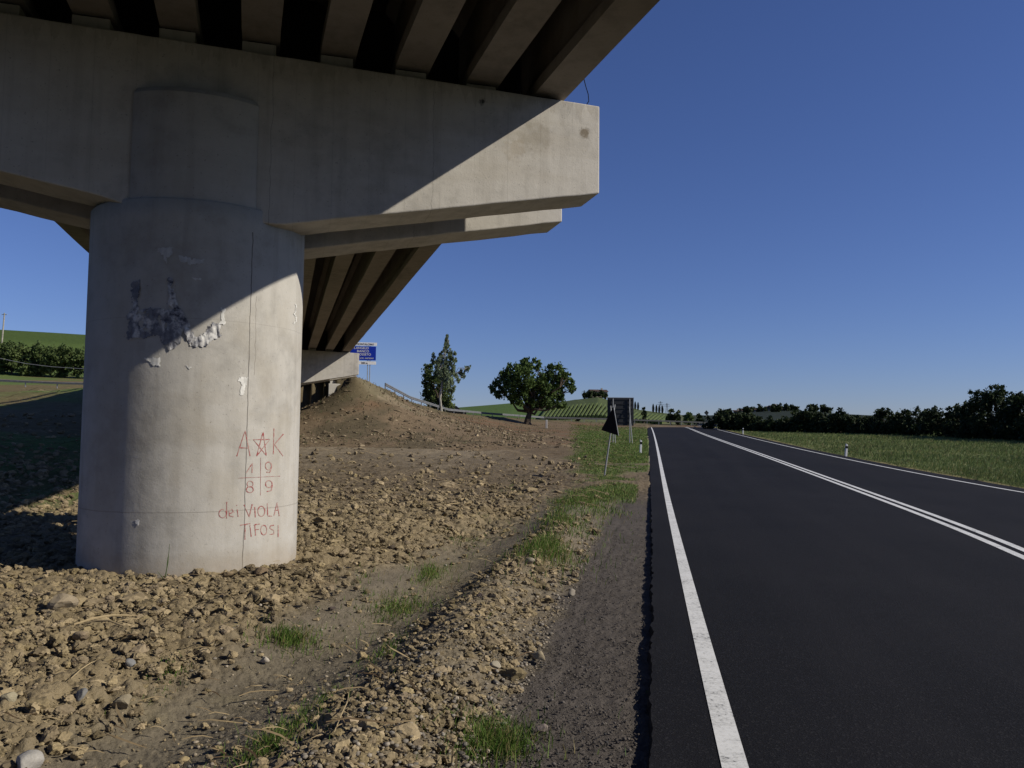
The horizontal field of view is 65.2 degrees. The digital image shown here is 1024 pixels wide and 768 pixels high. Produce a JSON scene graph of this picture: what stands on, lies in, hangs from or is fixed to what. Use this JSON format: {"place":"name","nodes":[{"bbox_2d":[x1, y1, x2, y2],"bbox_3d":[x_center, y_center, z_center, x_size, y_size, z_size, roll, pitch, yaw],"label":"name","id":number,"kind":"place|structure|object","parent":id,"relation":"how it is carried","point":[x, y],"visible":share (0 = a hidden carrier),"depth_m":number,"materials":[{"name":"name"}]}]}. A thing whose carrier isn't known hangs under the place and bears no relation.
{"place":"outdoors","nodes":[
{"label":"outdoors","id":0,"kind":"place"},
{"bbox_2d":[0,358,83,368],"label":"overhead cable","id":1,"kind":"object","parent":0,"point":[42,365],"visible":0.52,"depth_m":70.20,"materials":[{"name":"metal"}]},
{"bbox_2d":[0,330,1023,767],"bbox_3d":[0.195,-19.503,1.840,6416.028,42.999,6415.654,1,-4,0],"label":"ground","id":2,"kind":"structure","parent":0,"point":[174,712],"depth_m":7.82,"materials":[{"name":"soil"}]},
{"bbox_2d":[1,313,6,342],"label":"utility pole","id":3,"kind":"object","parent":2,"relation":"on","point":[4,314],"visible":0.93,"depth_m":150.83,"materials":[{"name":"grey concrete"}]},
{"bbox_2d":[0,340,16,372],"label":"hillside bush","id":4,"kind":"object","parent":2,"relation":"on","point":[13,369],"visible":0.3,"depth_m":129.10,"materials":[{"name":"green plant"}]},
{"bbox_2d":[0,692,17,701],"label":"stone","id":5,"kind":"object","parent":2,"relation":"on","point":[10,696],"visible":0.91,"depth_m":5.01,"materials":[{"name":"stone"}]},
{"bbox_2d":[0,340,26,373],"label":"hillside bush","id":6,"kind":"object","parent":2,"relation":"on","point":[3,362],"visible":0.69,"depth_m":127.68,"materials":[{"name":"green plant"}]},
{"bbox_2d":[5,344,32,375],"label":"hillside bush","id":7,"kind":"object","parent":2,"relation":"on","point":[15,354],"visible":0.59,"depth_m":126.72,"materials":[{"name":"green plant"}]},
{"bbox_2d":[15,750,44,767],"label":"stone","id":8,"kind":"object","parent":2,"relation":"on","point":[31,758],"visible":1,"depth_m":4.28,"materials":[{"name":"stone"}]},
{"bbox_2d":[20,340,52,376],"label":"hillside bush","id":9,"kind":"object","parent":2,"relation":"on","point":[31,371],"visible":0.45,"depth_m":127.23,"materials":[{"name":"green plant"}]},
{"bbox_2d":[0,379,82,387],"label":"guard rail","id":10,"kind":"object","parent":2,"relation":"on","point":[45,382],"visible":0.62,"depth_m":88.12,"materials":[{"name":"metal"}]},
{"bbox_2d":[31,344,68,377],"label":"hillside bush","id":11,"kind":"object","parent":2,"relation":"on","point":[38,355],"visible":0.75,"depth_m":126.90,"materials":[{"name":"green plant"}]},
{"bbox_2d":[44,343,74,377],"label":"hillside bush","id":12,"kind":"object","parent":2,"relation":"on","point":[55,358],"visible":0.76,"depth_m":126.82,"materials":[{"name":"green plant"}]},
{"bbox_2d":[47,593,78,610],"bbox_3d":[-4.233,2.058,7.546,0.258,0.184,0.308,1,-4,-13],"label":"stone","id":13,"kind":"object","parent":2,"relation":"on","point":[60,600],"visible":0.86,"depth_m":7.46,"materials":[{"name":"stone"}]},
{"bbox_2d":[60,346,83,378],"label":"hillside bush","id":14,"kind":"object","parent":2,"relation":"on","point":[77,363],"visible":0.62,"depth_m":127.24,"materials":[{"name":"green plant"}]},
{"bbox_2d":[71,346,84,371],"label":"hillside bush","id":15,"kind":"object","parent":2,"relation":"on","point":[79,353],"visible":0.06,"depth_m":126.43,"materials":[{"name":"green plant"}]},
{"bbox_2d":[72,631,88,640],"bbox_3d":[-3.516,2.053,6.517,0.135,0.085,0.095,0,-4,15],"label":"stone","id":16,"kind":"object","parent":2,"relation":"on","point":[81,635],"visible":0.96,"depth_m":6.49,"materials":[{"name":"stone"}]},
{"bbox_2d":[75,688,87,701],"bbox_3d":[-2.804,2.022,5.201,0.073,0.083,0.104,1,-4,-3],"label":"stone","id":17,"kind":"object","parent":2,"relation":"on","point":[80,694],"visible":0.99,"depth_m":5.18,"materials":[{"name":"stone"}]},
{"bbox_2d":[83,619,123,625],"bbox_3d":[-3.504,2.063,6.908,0.442,0.052,0.058,0,-4,16],"label":"dry stalk","id":18,"kind":"object","parent":2,"relation":"on","point":[106,620],"visible":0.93,"depth_m":6.92,"materials":[{"name":"beige plant"}]},
{"bbox_2d":[109,694,131,708],"bbox_3d":[-2.532,2.052,5.176,0.137,0.094,0.114,1,-4,0],"label":"stone","id":19,"kind":"object","parent":2,"relation":"on","point":[122,701],"visible":1,"depth_m":5.14,"materials":[{"name":"stone"}]},
{"bbox_2d":[125,658,135,666],"bbox_3d":[-2.812,2.049,5.885,0.074,0.065,0.071,4,-5,-40],"label":"stone","id":20,"kind":"object","parent":2,"relation":"on","point":[131,662],"visible":0.98,"depth_m":5.86,"materials":[{"name":"stone"}]},
{"bbox_2d":[157,544,169,580],"bbox_3d":[-3.980,2.050,9.150,0.114,0.425,0.086,1,-4,0],"label":"weed stalk","id":21,"kind":"object","parent":2,"relation":"on","point":[167,565],"visible":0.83,"depth_m":9.11,"materials":[{"name":"grey plant"}]},
{"bbox_2d":[254,567,267,575],"bbox_3d":[-2.970,2.227,9.491,0.146,0.118,0.203,-2,-4,31],"label":"stone","id":22,"kind":"object","parent":2,"relation":"on","point":[262,570],"visible":0.81,"depth_m":9.44,"materials":[{"name":"stone"}]},
{"bbox_2d":[260,656,269,662],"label":"stone","id":23,"kind":"object","parent":2,"relation":"on","point":[265,659],"visible":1,"depth_m":6.32,"materials":[{"name":"stone"}]},
{"bbox_2d":[0,412,616,767],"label":"soil clods","id":24,"kind":"object","parent":2,"relation":"on","point":[380,697],"visible":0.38,"depth_m":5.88,"materials":[{"name":"brown soil"}]},
{"bbox_2d":[74,614,137,624],"bbox_3d":[-3.592,2.072,7.084,0.518,0.053,0.035,4,-5,-39],"label":"dry stalk","id":25,"kind":"object","parent":24,"relation":"on","point":[94,618],"visible":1,"depth_m":7.06,"materials":[{"name":"beige plant"}]},
{"bbox_2d":[223,571,233,577],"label":"stone","id":26,"kind":"object","parent":24,"relation":"on","point":[229,573],"visible":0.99,"depth_m":9.27,"materials":[{"name":"stone"}]},
{"bbox_2d":[0,376,631,767],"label":"straw","id":27,"kind":"object","parent":2,"relation":"on","point":[275,733],"visible":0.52,"depth_m":12.03,"materials":[{"name":"beige plant"}]},
{"bbox_2d":[0,0,659,577],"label":"viaduct","id":28,"kind":"object","parent":2,"relation":"on","point":[260,212],"visible":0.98,"depth_m":10.04,"materials":[{"name":"concrete"}]},
{"bbox_2d":[334,693,348,731],"bbox_3d":[-0.930,1.808,4.452,0.030,0.103,0.955,1,-4,-7],"label":"dry stalk","id":29,"kind":"object","parent":2,"relation":"on","point":[342,711],"visible":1,"depth_m":4.29,"materials":[{"name":"beige plant"}]},
{"bbox_2d":[350,342,376,381],"bbox_3d":[-10.826,-1.218,57.149,2.280,3.525,0.110,1,-4,-7],"label":"direction sign","id":30,"kind":"object","parent":2,"relation":"on","point":[366,351],"visible":0.73,"depth_m":57.21,"materials":[{"name":"metal"}]},
{"bbox_2d":[105,481,650,767],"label":"grass tufts","id":31,"kind":"object","parent":2,"relation":"on","point":[505,742],"visible":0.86,"depth_m":6.79,"materials":[{"name":"green plant"}]},
{"bbox_2d":[179,524,647,767],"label":"pebbles","id":32,"kind":"object","parent":2,"relation":"on","point":[387,744],"visible":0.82,"depth_m":5.01,"materials":[{"name":"stone"}]},
{"bbox_2d":[420,363,454,411],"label":"poplar tree","id":33,"kind":"object","parent":2,"relation":"on","point":[430,391],"visible":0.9,"depth_m":87.92,"materials":[{"name":"green plant"}]},
{"bbox_2d":[299,380,588,451],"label":"slope lumps","id":34,"kind":"object","parent":2,"relation":"on","point":[434,429],"visible":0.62,"depth_m":47.72,"materials":[{"name":"soil"}]},
{"bbox_2d":[430,334,470,411],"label":"poplar tree","id":35,"kind":"object","parent":2,"relation":"on","point":[444,375],"visible":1,"depth_m":80.03,"materials":[{"name":"green plant"}]},
{"bbox_2d":[385,383,543,417],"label":"guard rail","id":36,"kind":"object","parent":2,"relation":"on","point":[414,398],"visible":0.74,"depth_m":82.87,"materials":[{"name":"metal"}]},
{"bbox_2d":[299,377,644,446],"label":"bank weeds","id":37,"kind":"object","parent":2,"relation":"on","point":[504,434],"visible":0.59,"depth_m":50.36,"materials":[{"name":"brown plant"}]},
{"bbox_2d":[490,661,500,668],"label":"stone","id":38,"kind":"object","parent":2,"relation":"on","point":[496,664],"visible":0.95,"depth_m":5.37,"materials":[{"name":"stone"}]},
{"bbox_2d":[525,557,534,563],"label":"stone","id":39,"kind":"object","parent":2,"relation":"on","point":[530,560],"visible":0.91,"depth_m":9.48,"materials":[{"name":"stone"}]},
{"bbox_2d":[488,357,576,424],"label":"oak tree","id":40,"kind":"object","parent":2,"relation":"on","point":[537,393],"visible":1,"depth_m":97.44,"materials":[{"name":"green plant"}]},
{"bbox_2d":[532,651,544,659],"bbox_3d":[0.186,1.946,5.735,0.073,0.076,0.126,3,-4,-29],"label":"stone","id":41,"kind":"object","parent":2,"relation":"on","point":[539,655],"visible":1,"depth_m":5.69,"materials":[{"name":"stone"}]},
{"bbox_2d":[536,723,547,731],"bbox_3d":[0.165,1.890,4.398,0.064,0.046,0.056,-1,-4,24],"label":"stone","id":42,"kind":"object","parent":2,"relation":"on","point":[541,727],"visible":0.94,"depth_m":4.38,"materials":[{"name":"stone"}]},
{"bbox_2d":[544,409,552,419],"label":"vine row","id":43,"kind":"object","parent":2,"relation":"on","point":[548,413],"visible":0.63,"depth_m":228.16,"materials":[{"name":"green plant"}]},
{"bbox_2d":[548,408,556,419],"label":"vine row","id":44,"kind":"object","parent":2,"relation":"on","point":[552,413],"visible":0.64,"depth_m":229.99,"materials":[{"name":"green plant"}]},
{"bbox_2d":[552,409,560,419],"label":"vine row","id":45,"kind":"object","parent":2,"relation":"on","point":[556,413],"visible":0.59,"depth_m":229.64,"materials":[{"name":"green plant"}]},
{"bbox_2d":[556,408,564,419],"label":"vine row","id":46,"kind":"object","parent":2,"relation":"on","point":[560,413],"visible":0.57,"depth_m":228.43,"materials":[{"name":"green plant"}]},
{"bbox_2d":[560,405,569,419],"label":"vine row","id":47,"kind":"object","parent":2,"relation":"on","point":[564,412],"visible":0.72,"depth_m":233.46,"materials":[{"name":"green plant"}]},
{"bbox_2d":[564,404,573,419],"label":"vine row","id":48,"kind":"object","parent":2,"relation":"on","point":[569,410],"visible":0.81,"depth_m":235.44,"materials":[{"name":"green plant"}]},
{"bbox_2d":[568,588,574,595],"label":"stone","id":49,"kind":"object","parent":2,"relation":"on","point":[571,592],"visible":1,"depth_m":8.07,"materials":[{"name":"stone"}]},
{"bbox_2d":[568,404,577,419],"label":"vine row","id":50,"kind":"object","parent":2,"relation":"on","point":[573,410],"visible":0.86,"depth_m":235.44,"materials":[{"name":"green plant"}]},
{"bbox_2d":[572,403,581,416],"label":"vine row","id":51,"kind":"object","parent":2,"relation":"on","point":[577,410],"visible":0.83,"depth_m":237.32,"materials":[{"name":"green plant"}]},
{"bbox_2d":[576,403,585,415],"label":"vine row","id":52,"kind":"object","parent":2,"relation":"on","point":[581,409],"visible":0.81,"depth_m":239.38,"materials":[{"name":"green plant"}]},
{"bbox_2d":[580,403,589,417],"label":"vine row","id":53,"kind":"object","parent":2,"relation":"on","point":[585,410],"visible":0.85,"depth_m":236.72,"materials":[{"name":"green plant"}]},
{"bbox_2d":[583,402,593,417],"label":"vine row","id":54,"kind":"object","parent":2,"relation":"on","point":[589,410],"visible":0.91,"depth_m":234.38,"materials":[{"name":"green plant"}]},
{"bbox_2d":[585,390,594,397],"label":"tree","id":55,"kind":"object","parent":2,"relation":"on","point":[589,394],"visible":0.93,"depth_m":313.65,"materials":[{"name":"green plant"}]},
{"bbox_2d":[587,402,597,417],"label":"vine row","id":56,"kind":"object","parent":2,"relation":"on","point":[592,410],"visible":0.91,"depth_m":233.55,"materials":[{"name":"green plant"}]},
{"bbox_2d":[591,403,601,417],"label":"vine row","id":57,"kind":"object","parent":2,"relation":"on","point":[599,406],"visible":0.92,"depth_m":233.68,"materials":[{"name":"green plant"}]},
{"bbox_2d":[587,388,607,397],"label":"farmhouse","id":58,"kind":"object","parent":2,"relation":"on","point":[605,391],"visible":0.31,"depth_m":325.25,"materials":[{"name":"paint"}]},
{"bbox_2d":[547,423,648,518],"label":"verge grass","id":59,"kind":"structure","parent":2,"relation":"on","point":[623,447],"depth_m":36.24,"materials":[{"name":"green plant"}]},
{"bbox_2d":[595,404,605,417],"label":"vine row","id":60,"kind":"object","parent":2,"relation":"on","point":[602,408],"visible":0.91,"depth_m":232.33,"materials":[{"name":"green plant"}]},
{"bbox_2d":[597,390,605,397],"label":"tree","id":61,"kind":"object","parent":2,"relation":"on","point":[601,393],"visible":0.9,"depth_m":312.74,"materials":[{"name":"green plant"}]},
{"bbox_2d":[599,407,606,417],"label":"vine row","id":62,"kind":"object","parent":2,"relation":"on","point":[602,414],"visible":0.71,"depth_m":224.32,"materials":[{"name":"green plant"}]},
{"bbox_2d":[601,404,618,475],"bbox_3d":[3.313,2.064,26.945,0.734,2.759,0.334,-1,-4,29],"label":"triangular sign","id":63,"kind":"object","parent":2,"relation":"on","point":[610,425],"visible":0.9,"depth_m":26.92,"materials":[{"name":"metal"}]},
{"bbox_2d":[607,397,633,442],"bbox_3d":[7.315,2.673,53.494,1.797,3.593,0.957,1,-4,0],"label":"road sign board","id":64,"kind":"object","parent":2,"relation":"on","point":[624,410],"visible":0.67,"depth_m":53.97,"materials":[{"name":"metal"}]},
{"bbox_2d":[544,417,707,425],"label":"guard rail","id":65,"kind":"object","parent":2,"relation":"on","point":[596,419],"visible":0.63,"depth_m":131.08,"materials":[{"name":"metal"}]},
{"bbox_2d":[641,407,646,422],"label":"tree","id":66,"kind":"object","parent":2,"relation":"on","point":[644,412],"visible":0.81,"depth_m":197.15,"materials":[{"name":"green plant"}]},
{"bbox_2d":[651,414,661,423],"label":"vine row","id":67,"kind":"object","parent":2,"relation":"on","point":[656,417],"visible":0.67,"depth_m":224.39,"materials":[{"name":"green plant"}]},
{"bbox_2d":[655,414,665,423],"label":"vine row","id":68,"kind":"object","parent":2,"relation":"on","point":[662,416],"visible":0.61,"depth_m":230.06,"materials":[{"name":"green plant"}]},
{"bbox_2d":[665,408,679,422],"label":"tree","id":69,"kind":"object","parent":2,"relation":"on","point":[672,417],"visible":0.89,"depth_m":185.73,"materials":[{"name":"green plant"}]},
{"bbox_2d":[675,410,680,424],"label":"tree","id":70,"kind":"object","parent":2,"relation":"on","point":[678,412],"visible":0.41,"depth_m":190.31,"materials":[{"name":"green plant"}]},
{"bbox_2d":[682,412,694,424],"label":"tree","id":71,"kind":"object","parent":2,"relation":"on","point":[687,416],"visible":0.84,"depth_m":194.48,"materials":[{"name":"green plant"}]},
{"bbox_2d":[694,413,703,424],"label":"tree","id":72,"kind":"object","parent":2,"relation":"on","point":[699,417],"visible":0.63,"depth_m":184.51,"materials":[{"name":"green plant"}]},
{"bbox_2d":[701,408,733,428],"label":"hedgerow tree","id":73,"kind":"object","parent":2,"relation":"on","point":[716,417],"visible":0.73,"depth_m":110.58,"materials":[{"name":"green plant"}]},
{"bbox_2d":[716,411,742,429],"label":"hedgerow tree","id":74,"kind":"object","parent":2,"relation":"on","point":[727,425],"visible":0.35,"depth_m":108.68,"materials":[{"name":"green plant"}]},
{"bbox_2d":[731,412,758,429],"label":"hedgerow tree","id":75,"kind":"object","parent":2,"relation":"on","point":[741,419],"visible":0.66,"depth_m":106.43,"materials":[{"name":"green plant"}]},
{"bbox_2d":[742,406,753,412],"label":"tree","id":76,"kind":"object","parent":2,"relation":"on","point":[746,409],"visible":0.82,"depth_m":286.57,"materials":[{"name":"green plant"}]},
{"bbox_2d":[744,416,771,431],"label":"hedgerow tree","id":77,"kind":"object","parent":2,"relation":"on","point":[755,424],"visible":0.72,"depth_m":104.37,"materials":[{"name":"green plant"}]},
{"bbox_2d":[756,404,767,411],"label":"tree","id":78,"kind":"object","parent":2,"relation":"on","point":[760,408],"visible":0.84,"depth_m":300.46,"materials":[{"name":"green plant"}]},
{"bbox_2d":[762,415,776,430],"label":"hedgerow tree","id":79,"kind":"object","parent":2,"relation":"on","point":[769,422],"visible":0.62,"depth_m":102.36,"materials":[{"name":"green plant"}]},
{"bbox_2d":[768,402,782,411],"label":"tree","id":80,"kind":"object","parent":2,"relation":"on","point":[775,408],"visible":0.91,"depth_m":283.87,"materials":[{"name":"green plant"}]},
{"bbox_2d":[782,403,790,410],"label":"tree","id":81,"kind":"object","parent":2,"relation":"on","point":[786,407],"visible":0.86,"depth_m":299.59,"materials":[{"name":"green plant"}]},
{"bbox_2d":[774,416,802,431],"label":"hedgerow tree","id":82,"kind":"object","parent":2,"relation":"on","point":[782,424],"visible":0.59,"depth_m":100.31,"materials":[{"name":"green plant"}]},
{"bbox_2d":[788,403,799,410],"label":"tree","id":83,"kind":"object","parent":2,"relation":"on","point":[792,407],"visible":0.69,"depth_m":310.75,"materials":[{"name":"green plant"}]},
{"bbox_2d":[787,407,820,432],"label":"hedgerow tree","id":84,"kind":"object","parent":2,"relation":"on","point":[803,416],"visible":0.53,"depth_m":97.83,"materials":[{"name":"green plant"}]},
{"bbox_2d":[806,404,819,410],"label":"tree","id":85,"kind":"object","parent":2,"relation":"on","point":[813,407],"visible":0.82,"depth_m":307.57,"materials":[{"name":"green plant"}]},
{"bbox_2d":[801,410,833,432],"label":"hedgerow tree","id":86,"kind":"object","parent":2,"relation":"on","point":[812,425],"visible":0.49,"depth_m":95.28,"materials":[{"name":"green plant"}]},
{"bbox_2d":[820,404,832,412],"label":"tree","id":87,"kind":"object","parent":2,"relation":"on","point":[823,408],"visible":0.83,"depth_m":297.18,"materials":[{"name":"green plant"}]},
{"bbox_2d":[816,407,851,433],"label":"hedgerow tree","id":88,"kind":"object","parent":2,"relation":"on","point":[834,422],"visible":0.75,"depth_m":92.80,"materials":[{"name":"green plant"}]},
{"bbox_2d":[844,444,847,455],"bbox_3d":[17.503,3.639,41.916,0.118,1.016,0.112,6,-4,0],"label":"marker post","id":89,"kind":"object","parent":2,"relation":"on","point":[846,448],"visible":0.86,"depth_m":41.88,"materials":[{"name":"white plastic"}]},
{"bbox_2d":[841,414,866,433],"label":"hedgerow tree","id":90,"kind":"object","parent":2,"relation":"on","point":[851,422],"visible":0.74,"depth_m":90.69,"materials":[{"name":"green plant"}]},
{"bbox_2d":[856,414,878,433],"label":"hedgerow tree","id":91,"kind":"object","parent":2,"relation":"on","point":[868,421],"visible":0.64,"depth_m":88.70,"materials":[{"name":"green plant"}]},
{"bbox_2d":[724,429,1023,487],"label":"field grass","id":92,"kind":"structure","parent":2,"relation":"on","point":[976,468],"depth_m":49.16,"materials":[{"name":"green plant"}]},
{"bbox_2d":[867,407,896,434],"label":"hedgerow tree","id":93,"kind":"object","parent":2,"relation":"on","point":[881,415],"visible":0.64,"depth_m":86.32,"materials":[{"name":"green plant"}]},
{"bbox_2d":[880,408,911,434],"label":"hedgerow tree","id":94,"kind":"object","parent":2,"relation":"on","point":[890,425],"visible":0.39,"depth_m":84.70,"materials":[{"name":"green plant"}]},
{"bbox_2d":[894,405,936,435],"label":"hedgerow tree","id":95,"kind":"object","parent":2,"relation":"on","point":[909,425],"visible":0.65,"depth_m":81.97,"materials":[{"name":"green plant"}]},
{"bbox_2d":[913,405,951,436],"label":"hedgerow tree","id":96,"kind":"object","parent":2,"relation":"on","point":[936,421],"visible":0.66,"depth_m":78.38,"materials":[{"name":"green plant"}]},
{"bbox_2d":[942,403,965,437],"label":"hedgerow tree","id":97,"kind":"object","parent":2,"relation":"on","point":[953,416],"visible":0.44,"depth_m":75.00,"materials":[{"name":"green plant"}]},
{"bbox_2d":[957,397,992,438],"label":"hedgerow tree","id":98,"kind":"object","parent":2,"relation":"on","point":[963,413],"visible":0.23,"depth_m":72.78,"materials":[{"name":"green plant"}]},
{"bbox_2d":[953,383,1012,439],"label":"hedgerow tree","id":99,"kind":"object","parent":2,"relation":"on","point":[974,426],"visible":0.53,"depth_m":70.03,"materials":[{"name":"green plant"}]},
{"bbox_2d":[987,391,1023,440],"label":"hedgerow tree","id":100,"kind":"object","parent":2,"relation":"on","point":[998,430],"visible":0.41,"depth_m":66.83,"materials":[{"name":"green plant"}]},
{"bbox_2d":[999,394,1023,441],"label":"hedgerow tree","id":101,"kind":"object","parent":2,"relation":"on","point":[1015,412],"visible":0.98,"depth_m":65.89,"materials":[{"name":"green plant"}]},
{"bbox_2d":[0,0,1023,417],"label":"sky","id":102,"kind":"structure","parent":0,"point":[801,203],"materials":[{"name":"blue"}]},
{"bbox_2d":[334,380,700,425],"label":"crossing road","id":103,"kind":"structure","parent":0,"point":[652,424],"depth_m":139.34,"materials":[{"name":"grey asphalt"}]},
{"bbox_2d":[442,406,465,413],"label":"parked car","id":104,"kind":"object","parent":103,"relation":"on","point":[455,407],"visible":0.2,"depth_m":103.23,"materials":[{"name":"black paint"}]},
{"bbox_2d":[646,427,1023,767],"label":"road","id":105,"kind":"structure","parent":0,"point":[810,608],"depth_m":7.29,"materials":[{"name":"black asphalt"}]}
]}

